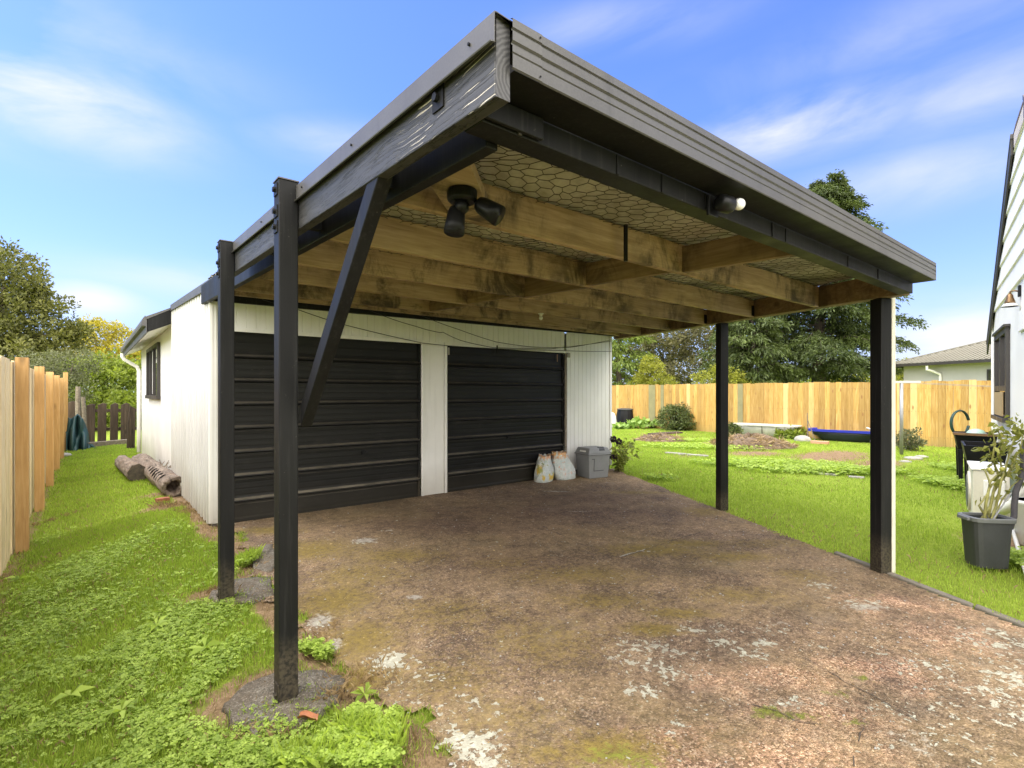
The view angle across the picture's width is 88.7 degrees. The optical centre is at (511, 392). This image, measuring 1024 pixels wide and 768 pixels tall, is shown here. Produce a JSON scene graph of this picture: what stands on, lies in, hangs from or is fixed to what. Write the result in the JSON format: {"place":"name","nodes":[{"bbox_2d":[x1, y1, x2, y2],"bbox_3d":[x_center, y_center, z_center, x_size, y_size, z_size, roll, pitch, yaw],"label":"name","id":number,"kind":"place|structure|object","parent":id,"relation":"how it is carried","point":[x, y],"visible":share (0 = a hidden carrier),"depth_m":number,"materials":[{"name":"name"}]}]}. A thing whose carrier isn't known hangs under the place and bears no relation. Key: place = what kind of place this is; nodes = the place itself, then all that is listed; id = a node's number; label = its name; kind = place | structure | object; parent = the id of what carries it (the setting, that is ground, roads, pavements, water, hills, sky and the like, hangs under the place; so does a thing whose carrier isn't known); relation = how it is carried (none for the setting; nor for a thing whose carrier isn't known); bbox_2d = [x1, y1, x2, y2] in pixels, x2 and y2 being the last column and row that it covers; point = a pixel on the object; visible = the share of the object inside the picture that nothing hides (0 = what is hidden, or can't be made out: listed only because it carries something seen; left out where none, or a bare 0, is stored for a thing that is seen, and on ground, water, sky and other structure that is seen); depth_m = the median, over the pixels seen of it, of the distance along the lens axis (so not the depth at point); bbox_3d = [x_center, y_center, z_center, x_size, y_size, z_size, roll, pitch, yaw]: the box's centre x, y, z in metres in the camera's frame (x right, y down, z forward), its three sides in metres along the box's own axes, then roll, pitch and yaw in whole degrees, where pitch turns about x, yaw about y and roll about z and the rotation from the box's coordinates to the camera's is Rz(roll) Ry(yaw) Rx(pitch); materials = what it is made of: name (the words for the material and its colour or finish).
{"place":"outdoors","nodes":[
{"label":"outdoors","id":0,"kind":"place"},
{"bbox_2d":[0,424,1023,767],"bbox_3d":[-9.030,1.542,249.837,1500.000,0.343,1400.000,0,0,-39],"label":"lawn","id":1,"kind":"structure","parent":0,"point":[316,664],"depth_m":4.84,"materials":[{"name":"green plant"}]},
{"bbox_2d":[4,574,28,580],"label":"rosette weed","id":2,"kind":"object","parent":1,"relation":"on","point":[13,577],"visible":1,"depth_m":4.33,"materials":[{"name":"green plant"}]},
{"bbox_2d":[0,355,67,575],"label":"paling fence","id":3,"kind":"object","parent":1,"relation":"on","point":[33,414],"visible":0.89,"depth_m":5.19,"materials":[{"name":"brown wood"}]},
{"bbox_2d":[0,236,102,372],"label":"broadleaf tree","id":4,"kind":"object","parent":1,"relation":"on","point":[15,302],"visible":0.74,"depth_m":23.50,"materials":[{"name":"green plant"}]},
{"bbox_2d":[3,347,105,402],"bbox_3d":[-16.919,-0.065,18.870,3.613,3.342,2.711,0,0,-39],"label":"grey shrub","id":5,"kind":"object","parent":1,"relation":"on","point":[74,375],"visible":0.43,"depth_m":19.15,"materials":[{"name":"green plant"}]},
{"bbox_2d":[48,681,93,704],"bbox_3d":[-2.214,1.508,2.639,0.184,0.048,0.179,0,0,-39],"label":"rosette weed","id":6,"kind":"object","parent":1,"relation":"on","point":[78,689],"visible":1,"depth_m":2.65,"materials":[{"name":"green plant"}]},
{"bbox_2d":[66,414,94,450],"bbox_3d":[-11.848,1.113,14.390,0.685,1.024,0.822,0,0,-39],"label":"tarp","id":7,"kind":"object","parent":1,"relation":"on","point":[77,435],"visible":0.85,"depth_m":14.32,"materials":[{"name":"teal plastic"}]},
{"bbox_2d":[55,348,140,431],"bbox_3d":[-16.896,-0.086,21.819,5.602,3.733,4.504,0,0,-14],"label":"hedge shrub","id":8,"kind":"object","parent":1,"relation":"on","point":[108,391],"visible":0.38,"depth_m":21.47,"materials":[{"name":"green plant"}]},
{"bbox_2d":[60,313,140,382],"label":"yellow tree","id":9,"kind":"object","parent":1,"relation":"on","point":[110,334],"visible":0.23,"depth_m":41.54,"materials":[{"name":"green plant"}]},
{"bbox_2d":[68,387,136,441],"bbox_3d":[-12.391,0.706,15.859,2.674,1.752,0.696,0,0,-18],"label":"rustic fence","id":10,"kind":"object","parent":1,"relation":"on","point":[81,409],"visible":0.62,"depth_m":15.76,"materials":[{"name":"brown wood"}]},
{"bbox_2d":[88,439,126,446],"bbox_3d":[-11.552,1.468,14.900,1.198,0.236,0.160,0,0,-30],"label":"timber sleeper","id":11,"kind":"object","parent":1,"relation":"on","point":[109,442],"visible":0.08,"depth_m":14.88,"materials":[{"name":"grey wood"}]},
{"bbox_2d":[100,698,137,718],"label":"rosette weed","id":12,"kind":"object","parent":1,"relation":"on","point":[123,702],"visible":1,"depth_m":2.48,"materials":[{"name":"green plant"}]},
{"bbox_2d":[114,455,145,480],"bbox_3d":[-6.857,1.318,9.370,0.292,0.336,2.474,0,0,-42],"label":"log","id":13,"kind":"object","parent":1,"relation":"on","point":[129,468],"visible":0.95,"depth_m":8.51,"materials":[{"name":"brown wood"}]},
{"bbox_2d":[126,406,135,448],"bbox_3d":[-10.234,0.962,14.062,0.199,1.196,0.160,0,0,-39],"label":"wooden post","id":14,"kind":"object","parent":1,"relation":"on","point":[131,429],"visible":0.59,"depth_m":14.00,"materials":[{"name":"brown wood"}]},
{"bbox_2d":[131,453,180,496],"bbox_3d":[-5.836,1.277,8.591,0.376,0.421,4.054,0,0,-41],"label":"log","id":15,"kind":"object","parent":1,"relation":"on","point":[165,480],"visible":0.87,"depth_m":7.55,"materials":[{"name":"wood"}]},
{"bbox_2d":[145,615,168,630],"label":"rosette weed","id":16,"kind":"object","parent":1,"relation":"on","point":[161,621],"visible":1,"depth_m":3.29,"materials":[{"name":"green plant"}]},
{"bbox_2d":[155,497,169,501],"bbox_3d":[-4.454,1.365,6.673,0.082,0.044,0.148,0,0,35],"label":"brick","id":17,"kind":"object","parent":1,"relation":"on","point":[161,499],"visible":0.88,"depth_m":6.64,"materials":[{"name":"brick"}]},
{"bbox_2d":[0,518,406,767],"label":"clover","id":18,"kind":"object","parent":1,"relation":"on","point":[243,744],"visible":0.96,"depth_m":2.79,"materials":[{"name":"green plant"}]},
{"bbox_2d":[188,637,221,656],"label":"rosette weed","id":19,"kind":"object","parent":1,"relation":"on","point":[201,648],"visible":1,"depth_m":2.99,"materials":[{"name":"green plant"}]},
{"bbox_2d":[206,568,217,574],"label":"rosette weed","id":20,"kind":"object","parent":1,"relation":"on","point":[214,570],"visible":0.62,"depth_m":4.07,"materials":[{"name":"green plant"}]},
{"bbox_2d":[0,500,423,767],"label":"dry grass","id":21,"kind":"structure","parent":1,"relation":"on","point":[362,680],"depth_m":2.75,"materials":[{"name":"green plant"}]},
{"bbox_2d":[0,444,452,767],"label":"grass","id":22,"kind":"structure","parent":1,"relation":"on","point":[112,534],"depth_m":3.66,"materials":[{"name":"green plant"}]},
{"bbox_2d":[209,577,273,606],"bbox_3d":[-1.964,1.455,3.827,0.446,0.071,0.509,0,0,-23],"label":"footing","id":23,"kind":"object","parent":1,"relation":"on","point":[256,584],"visible":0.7,"depth_m":3.79,"materials":[{"name":"concrete"}]},
{"bbox_2d":[252,544,273,572],"bbox_3d":[-2.124,1.439,4.509,0.225,0.071,0.802,0,0,-30],"label":"footing","id":24,"kind":"object","parent":1,"relation":"on","point":[268,566],"visible":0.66,"depth_m":4.44,"materials":[{"name":"concrete"}]},
{"bbox_2d":[221,670,344,736],"bbox_3d":[-1.087,1.503,2.562,0.561,0.077,0.526,0,0,-39],"label":"footing","id":25,"kind":"object","parent":1,"relation":"on","point":[249,692],"visible":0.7,"depth_m":2.52,"materials":[{"name":"concrete"}]},
{"bbox_2d":[297,710,318,720],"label":"dead leaf","id":26,"kind":"object","parent":25,"relation":"on","point":[309,714],"visible":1,"depth_m":2.38,"materials":[{"name":"orange plant"}]},
{"bbox_2d":[235,550,405,767],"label":"clover","id":27,"kind":"object","parent":1,"relation":"on","point":[385,755],"visible":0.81,"depth_m":2.14,"materials":[{"name":"green plant"}]},
{"bbox_2d":[234,543,412,767],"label":"weed grass","id":28,"kind":"structure","parent":1,"relation":"on","point":[396,736],"depth_m":2.23,"materials":[{"name":"green plant"}]},
{"bbox_2d":[120,294,611,525],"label":"garage","id":29,"kind":"structure","parent":1,"relation":"on","point":[396,418],"depth_m":6.94,"materials":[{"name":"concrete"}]},
{"bbox_2d":[145,342,159,398],"bbox_3d":[-7.218,-0.395,10.496,0.065,1.050,2.460,0,0,-39],"label":"window","id":30,"kind":"structure","parent":29,"relation":"in","point":[152,353],"depth_m":10.31,"materials":[{"name":"black glass"}]},
{"bbox_2d":[234,331,420,522],"bbox_3d":[-2.123,0.355,6.269,2.317,2.090,0.051,0,0,-39],"label":"garage door","id":31,"kind":"structure","parent":29,"relation":"in","point":[361,445],"depth_m":6.32,"materials":[{"name":"black paint"}]},
{"bbox_2d":[447,345,563,491],"bbox_3d":[-0.020,0.353,7.959,2.278,2.095,0.066,0,0,-39],"label":"garage door","id":32,"kind":"structure","parent":29,"relation":"in","point":[505,407],"depth_m":7.87,"materials":[{"name":"black paint"}]},
{"bbox_2d":[170,11,935,703],"bbox_3d":[-0.096,0.092,6.639,6.821,2.836,8.392,0,0,-39],"label":"carport","id":33,"kind":"object","parent":1,"relation":"on","point":[600,185],"visible":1,"depth_m":2.68,"materials":[{"name":"black paint"}]},
{"bbox_2d":[262,299,610,351],"bbox_3d":[-0.472,-0.818,7.460,5.728,0.379,0.008,0,0,-39],"label":"slack cable","id":34,"kind":"object","parent":33,"relation":"hanging from","point":[448,345],"visible":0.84,"depth_m":7.12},
{"bbox_2d":[444,185,505,237],"bbox_3d":[-0.146,-0.696,2.017,0.236,0.176,0.118,0,0,15],"label":"floodlight","id":35,"kind":"object","parent":33,"relation":"hanging from","point":[461,199],"visible":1,"depth_m":2.00,"materials":[{"name":"black plastic"}]},
{"bbox_2d":[369,310,609,348],"bbox_3d":[-0.098,-0.865,7.686,4.722,0.447,0.008,0,0,-39],"label":"slack cable","id":36,"kind":"object","parent":33,"relation":"hanging from","point":[478,344],"visible":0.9,"depth_m":7.43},
{"bbox_2d":[419,315,608,347],"bbox_3d":[0.117,-0.892,7.898,4.192,0.397,0.008,0,0,-39],"label":"slack cable","id":37,"kind":"object","parent":33,"relation":"hanging from","point":[506,343],"visible":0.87,"depth_m":7.79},
{"bbox_2d":[706,194,744,218],"bbox_3d":[0.883,-0.769,2.151,0.132,0.085,0.108,0,0,-39],"label":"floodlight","id":38,"kind":"object","parent":33,"relation":"attached to","point":[725,203],"visible":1,"depth_m":2.13,"materials":[{"name":"black plastic"}]},
{"bbox_2d":[612,412,616,427],"bbox_3d":[4.196,1.160,22.000,0.462,0.640,0.368,0,0,-39],"label":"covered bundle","id":39,"kind":"object","parent":1,"relation":"on","point":[614,421],"visible":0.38,"depth_m":21.85,"materials":[{"name":"white fabric"}]},
{"bbox_2d":[612,338,628,384],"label":"background shrub","id":40,"kind":"object","parent":1,"relation":"on","point":[614,382],"visible":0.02,"depth_m":33.71,"materials":[{"name":"green plant"}]},
{"bbox_2d":[616,408,633,422],"bbox_3d":[4.946,1.080,22.600,0.940,0.800,0.940,0,0,-39],"label":"compost bin","id":41,"kind":"object","parent":1,"relation":"on","point":[623,415],"visible":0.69,"depth_m":22.25,"materials":[{"name":"black plastic"}]},
{"bbox_2d":[612,333,660,384],"bbox_3d":[6.077,-2.628,28.945,4.705,8.458,4.648,0,0,-39],"label":"broadleaf tree","id":42,"kind":"object","parent":1,"relation":"on","point":[620,347],"visible":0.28,"depth_m":28.07,"materials":[{"name":"green plant"}]},
{"bbox_2d":[612,415,663,428],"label":"pumpkin plant","id":43,"kind":"object","parent":1,"relation":"on","point":[637,422],"visible":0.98,"depth_m":21.10,"materials":[{"name":"green plant"}]},
{"bbox_2d":[627,354,678,384],"bbox_3d":[7.240,-0.226,26.951,2.657,3.624,2.116,0,0,0],"label":"yellow green shrub","id":44,"kind":"object","parent":1,"relation":"on","point":[641,378],"visible":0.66,"depth_m":26.66,"materials":[{"name":"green plant"}]},
{"bbox_2d":[631,431,691,441],"bbox_3d":[4.548,1.317,15.989,1.696,0.449,1.645,0,0,-39],"label":"soil heap","id":45,"kind":"object","parent":1,"relation":"on","point":[657,437],"visible":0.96,"depth_m":15.71,"materials":[{"name":"brown soil"}]},
{"bbox_2d":[647,431,682,434],"bbox_3d":[5.015,1.340,17.150,1.095,0.089,0.350,0,0,-16],"label":"plank","id":46,"kind":"object","parent":45,"relation":"on","point":[674,432],"visible":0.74,"depth_m":17.08,"materials":[{"name":"brown wood"}]},
{"bbox_2d":[624,325,715,384],"bbox_3d":[12.744,-2.605,39.946,8.321,8.473,8.833,0,0,-39],"label":"olive tree","id":47,"kind":"object","parent":1,"relation":"on","point":[685,353],"visible":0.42,"depth_m":37.98,"materials":[{"name":"green plant"}]},
{"bbox_2d":[655,402,695,431],"bbox_3d":[6.455,0.961,20.392,1.709,1.313,1.632,0,0,-39],"label":"round shrub","id":48,"kind":"object","parent":1,"relation":"on","point":[670,411],"visible":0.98,"depth_m":20.07,"materials":[{"name":"green plant"}]},
{"bbox_2d":[689,363,759,383],"bbox_3d":[10.646,0.047,26.499,3.543,3.072,2.142,0,0,-2],"label":"bush","id":49,"kind":"object","parent":1,"relation":"on","point":[736,375],"visible":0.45,"depth_m":26.11,"materials":[{"name":"yellow plant"}]},
{"bbox_2d":[715,421,743,436],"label":"fern tuft","id":50,"kind":"object","parent":1,"relation":"on","point":[734,428],"visible":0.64,"depth_m":17.10,"materials":[{"name":"green plant"}]},
{"bbox_2d":[705,432,797,450],"bbox_3d":[6.439,1.301,14.196,2.434,0.496,2.206,0,0,-39],"label":"soil heap","id":51,"kind":"object","parent":1,"relation":"on","point":[748,439],"visible":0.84,"depth_m":13.80,"materials":[{"name":"brown soil"}]},
{"bbox_2d":[695,297,815,383],"bbox_3d":[12.796,-1.844,27.657,5.672,6.904,6.187,0,0,-39],"label":"tree","id":52,"kind":"object","parent":1,"relation":"on","point":[767,350],"visible":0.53,"depth_m":26.52,"materials":[{"name":"green plant"}]},
{"bbox_2d":[665,452,864,478],"bbox_3d":[4.802,1.437,10.564,0.352,0.098,4.132,0,0,-32],"label":"bed edging","id":53,"kind":"object","parent":1,"relation":"on","point":[831,474],"visible":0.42,"depth_m":9.77,"materials":[{"name":"concrete"}]},
{"bbox_2d":[733,423,801,436],"bbox_3d":[8.472,1.275,17.500,0.735,0.410,2.143,0,0,-45],"label":"bathtub","id":54,"kind":"object","parent":1,"relation":"on","point":[767,429],"visible":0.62,"depth_m":17.28,"materials":[{"name":"ceramic"}]},
{"bbox_2d":[774,424,806,438],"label":"fern tuft","id":55,"kind":"object","parent":1,"relation":"on","point":[786,433],"visible":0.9,"depth_m":16.70,"materials":[{"name":"green plant"}]},
{"bbox_2d":[612,380,990,447],"bbox_3d":[3.395,0.605,24.479,0.099,1.871,46.448,0,0,-39],"label":"golden paling fence","id":56,"kind":"object","parent":1,"relation":"on","point":[929,409],"visible":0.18,"depth_m":16.54,"materials":[{"name":"yellow wood"}]},
{"bbox_2d":[794,435,810,441],"bbox_3d":[8.825,1.410,15.900,0.422,0.200,0.465,0,0,2],"label":"rock","id":57,"kind":"object","parent":1,"relation":"on","point":[802,438],"visible":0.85,"depth_m":15.75,"materials":[{"name":"stone"}]},
{"bbox_2d":[807,413,814,439],"bbox_3d":[9.105,1.057,15.926,0.048,0.855,0.261,0,0,-39],"label":"garden stake","id":58,"kind":"object","parent":1,"relation":"on","point":[810,427],"visible":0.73,"depth_m":15.99,"materials":[{"name":"brown wood"}]},
{"bbox_2d":[694,169,930,382],"bbox_3d":[16.407,-5.419,30.378,11.525,14.112,12.631,0,0,-39],"label":"conifer","id":59,"kind":"object","parent":1,"relation":"on","point":[817,340],"visible":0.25,"depth_m":28.04,"materials":[{"name":"green plant"}]},
{"bbox_2d":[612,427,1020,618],"bbox_3d":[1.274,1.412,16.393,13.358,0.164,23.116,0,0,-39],"label":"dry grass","id":60,"kind":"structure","parent":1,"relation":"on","point":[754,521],"depth_m":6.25,"materials":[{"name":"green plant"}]},
{"bbox_2d":[610,427,1023,621],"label":"grass","id":61,"kind":"structure","parent":1,"relation":"on","point":[629,436],"depth_m":7.53,"materials":[{"name":"green plant"}]},
{"bbox_2d":[810,440,828,444],"bbox_3d":[8.820,1.440,15.000,0.200,0.090,0.440,0,0,-45],"label":"brick","id":62,"kind":"object","parent":1,"relation":"on","point":[820,442],"visible":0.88,"depth_m":14.92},
{"bbox_2d":[640,437,1023,565],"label":"weeds","id":63,"kind":"object","parent":1,"relation":"on","point":[808,466],"visible":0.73,"depth_m":9.64,"materials":[{"name":"green plant"}]},
{"bbox_2d":[808,427,869,442],"bbox_3d":[10.063,1.295,15.800,0.945,0.350,1.978,0,0,-45],"label":"boat","id":64,"kind":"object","parent":1,"relation":"on","point":[843,435],"depth_m":15.52,"materials":[{"name":"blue plastic"}]},
{"bbox_2d":[836,357,907,381],"bbox_3d":[26.629,-0.490,38.235,7.622,4.339,3.903,0,0,-19],"label":"hedge shrub","id":65,"kind":"object","parent":1,"relation":"on","point":[899,378],"visible":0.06,"depth_m":37.45,"materials":[{"name":"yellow plant"}]},
{"bbox_2d":[896,427,927,451],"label":"grey shrub","id":66,"kind":"object","parent":1,"relation":"on","point":[915,441],"visible":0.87,"depth_m":13.16,"materials":[{"name":"green plant"}]},
{"bbox_2d":[903,456,922,459],"bbox_3d":[9.009,1.472,11.754,0.440,0.055,0.335,0,0,-39],"label":"flat stone","id":67,"kind":"object","parent":1,"relation":"on","point":[913,457],"visible":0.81,"depth_m":11.64,"materials":[{"name":"stone"}]},
{"bbox_2d":[834,551,1023,627],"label":"edging strip","id":68,"kind":"object","parent":1,"relation":"on","point":[1012,620],"visible":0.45,"depth_m":3.80,"materials":[{"name":"grey concrete"}]},
{"bbox_2d":[896,340,990,380],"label":"neighbour house","id":69,"kind":"structure","parent":1,"relation":"on","point":[972,361],"depth_m":22.55,"materials":[{"name":"white plastic"}]},
{"bbox_2d":[987,369,990,380],"bbox_3d":[19.218,-0.170,20.150,0.069,1.500,1.700,0,0,-12],"label":"window","id":70,"kind":"structure","parent":69,"relation":"in","point":[988,370],"depth_m":20.89,"materials":[{"name":"black glass"}]},
{"bbox_2d":[896,381,990,453],"bbox_3d":[13.425,0.605,12.400,9.002,1.750,0.111,0,0,0],"label":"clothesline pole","id":71,"kind":"object","parent":1,"relation":"on","point":[901,414],"visible":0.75,"depth_m":12.37,"materials":[{"name":"metal"}]},
{"bbox_2d":[954,431,996,478],"bbox_3d":[7.655,1.090,8.677,0.509,0.819,0.989,0,0,39],"label":"table","id":72,"kind":"object","parent":1,"relation":"on","point":[959,455],"visible":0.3,"depth_m":8.43,"materials":[{"name":"black plastic"}]},
{"bbox_2d":[949,410,969,431],"bbox_3d":[7.796,0.895,9.115,0.364,1.178,0.054,0,0,-6],"label":"hose coil","id":73,"kind":"object","parent":72,"relation":"hanging from","point":[952,417],"visible":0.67,"depth_m":9.10,"materials":[{"name":"green rubber"}]},
{"bbox_2d":[966,429,986,433],"bbox_3d":[7.495,0.655,8.453,0.280,0.130,0.280,0,0,-39],"label":"cloche","id":74,"kind":"object","parent":72,"relation":"on","point":[976,431],"visible":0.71,"depth_m":8.39,"materials":[{"name":"clear plastic"}]},
{"bbox_2d":[952,432,1003,436],"bbox_3d":[7.271,0.660,8.171,0.601,0.045,0.100,0,0,37],"label":"board","id":75,"kind":"object","parent":72,"relation":"on","point":[969,434],"visible":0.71,"depth_m":8.17,"materials":[{"name":"brown wood"}]},
{"bbox_2d":[961,441,1007,489],"bbox_3d":[6.727,1.116,7.473,0.459,0.763,0.889,0,0,39],"label":"raised planter","id":76,"kind":"object","parent":1,"relation":"on","point":[968,453],"visible":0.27,"depth_m":7.25,"materials":[{"name":"black plastic"}]},
{"bbox_2d":[957,512,1016,568],"bbox_3d":[4.041,1.263,4.461,0.373,0.424,0.272,0,0,8],"label":"plant tub","id":77,"kind":"object","parent":1,"relation":"on","point":[987,542],"visible":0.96,"depth_m":4.37,"materials":[{"name":"grey plastic"}]},
{"bbox_2d":[980,492,1011,518],"bbox_3d":[4.096,1.010,4.452,0.239,0.331,0.097,0,0,-5],"label":"support stick","id":78,"kind":"object","parent":77,"relation":"on","point":[1002,505],"visible":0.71,"depth_m":4.41,"materials":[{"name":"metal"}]},
{"bbox_2d":[971,413,1023,518],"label":"potted shrub","id":79,"kind":"object","parent":77,"relation":"on","point":[1018,433],"visible":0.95,"depth_m":4.46,"materials":[{"name":"green plant"}]},
{"bbox_2d":[966,461,1023,516],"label":"heat pump","id":80,"kind":"object","parent":1,"relation":"on","point":[976,483],"visible":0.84,"depth_m":5.89,"materials":[{"name":"beige plastic"}]},
{"bbox_2d":[986,95,1023,496],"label":"white house","id":81,"kind":"structure","parent":1,"relation":"on","point":[1005,336],"depth_m":7.43,"materials":[{"name":"paint"}]},
{"bbox_2d":[991,324,1009,422],"bbox_3d":[7.681,-0.273,8.247,0.087,1.425,1.830,0,0,39],"label":"window","id":82,"kind":"structure","parent":81,"relation":"in","point":[1001,336],"depth_m":8.09,"materials":[{"name":"black glass"}]},
{"bbox_2d":[1001,285,1020,307],"bbox_3d":[6.428,-1.232,6.742,0.173,0.255,0.200,0,0,-39],"label":"wall lamp","id":83,"kind":"object","parent":81,"relation":"attached to","point":[1009,301],"visible":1,"depth_m":6.72,"materials":[{"name":"orange metal"}]},
{"bbox_2d":[1010,497,1023,545],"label":"white tub","id":84,"kind":"object","parent":1,"relation":"on","point":[1019,527],"visible":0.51,"depth_m":5.04,"materials":[{"name":"plastic"}]},
{"bbox_2d":[1012,529,1023,572],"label":"drain pipe","id":85,"kind":"object","parent":1,"relation":"on","point":[1015,539],"visible":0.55,"depth_m":4.86,"materials":[{"name":"white plastic"}]},
{"bbox_2d":[0,0,1023,383],"label":"sky","id":86,"kind":"structure","parent":0,"point":[137,137],"materials":[{"name":"blue"}]},
{"bbox_2d":[234,469,1023,767],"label":"driveway","id":87,"kind":"structure","parent":0,"point":[570,660],"depth_m":3.19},
{"bbox_2d":[350,682,377,701],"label":"rosette weed","id":88,"kind":"object","parent":87,"relation":"on","point":[369,691],"visible":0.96,"depth_m":2.55,"materials":[{"name":"green plant"}]},
{"bbox_2d":[534,454,553,482],"bbox_3d":[0.497,1.174,8.184,0.354,0.423,0.300,0,0,-39],"label":"sack","id":89,"kind":"object","parent":87,"relation":"on","point":[544,471],"visible":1,"depth_m":8.09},
{"bbox_2d":[551,450,575,479],"bbox_3d":[0.821,1.159,8.404,0.421,0.453,0.297,0,0,-39],"label":"sack","id":90,"kind":"object","parent":87,"relation":"on","point":[563,467],"visible":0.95,"depth_m":8.29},
{"bbox_2d":[574,446,610,478],"bbox_3d":[1.326,1.135,8.605,0.458,0.503,0.398,0,0,-29],"label":"storage bin","id":91,"kind":"object","parent":87,"relation":"on","point":[592,461],"visible":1,"depth_m":8.47,"materials":[{"name":"grey plastic"}]},
{"bbox_2d":[609,435,640,471],"bbox_3d":[1.947,1.068,9.152,0.567,0.661,0.478,0,0,-6],"label":"hydrangea","id":92,"kind":"object","parent":87,"relation":"on","point":[620,460],"visible":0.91,"depth_m":9.06,"materials":[{"name":"green plant"}]},
{"bbox_2d":[238,478,1013,767],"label":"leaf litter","id":93,"kind":"object","parent":87,"relation":"on","point":[558,634],"visible":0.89,"depth_m":3.20,"materials":[{"name":"brown plant"}]},
{"bbox_2d":[258,482,1023,767],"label":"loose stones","id":94,"kind":"object","parent":87,"relation":"on","point":[655,616],"visible":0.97,"depth_m":3.30,"materials":[{"name":"stone"}]},
{"bbox_2d":[438,525,972,765],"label":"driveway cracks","id":95,"kind":"object","parent":87,"relation":"on","point":[754,637],"visible":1,"depth_m":2.58,"materials":[{"name":"brown concrete"}]},
{"bbox_2d":[1010,443,1023,529],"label":"pipe","id":96,"kind":"object","parent":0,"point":[1015,498],"visible":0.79,"depth_m":4.43,"materials":[{"name":"grey plastic"}]}
]}

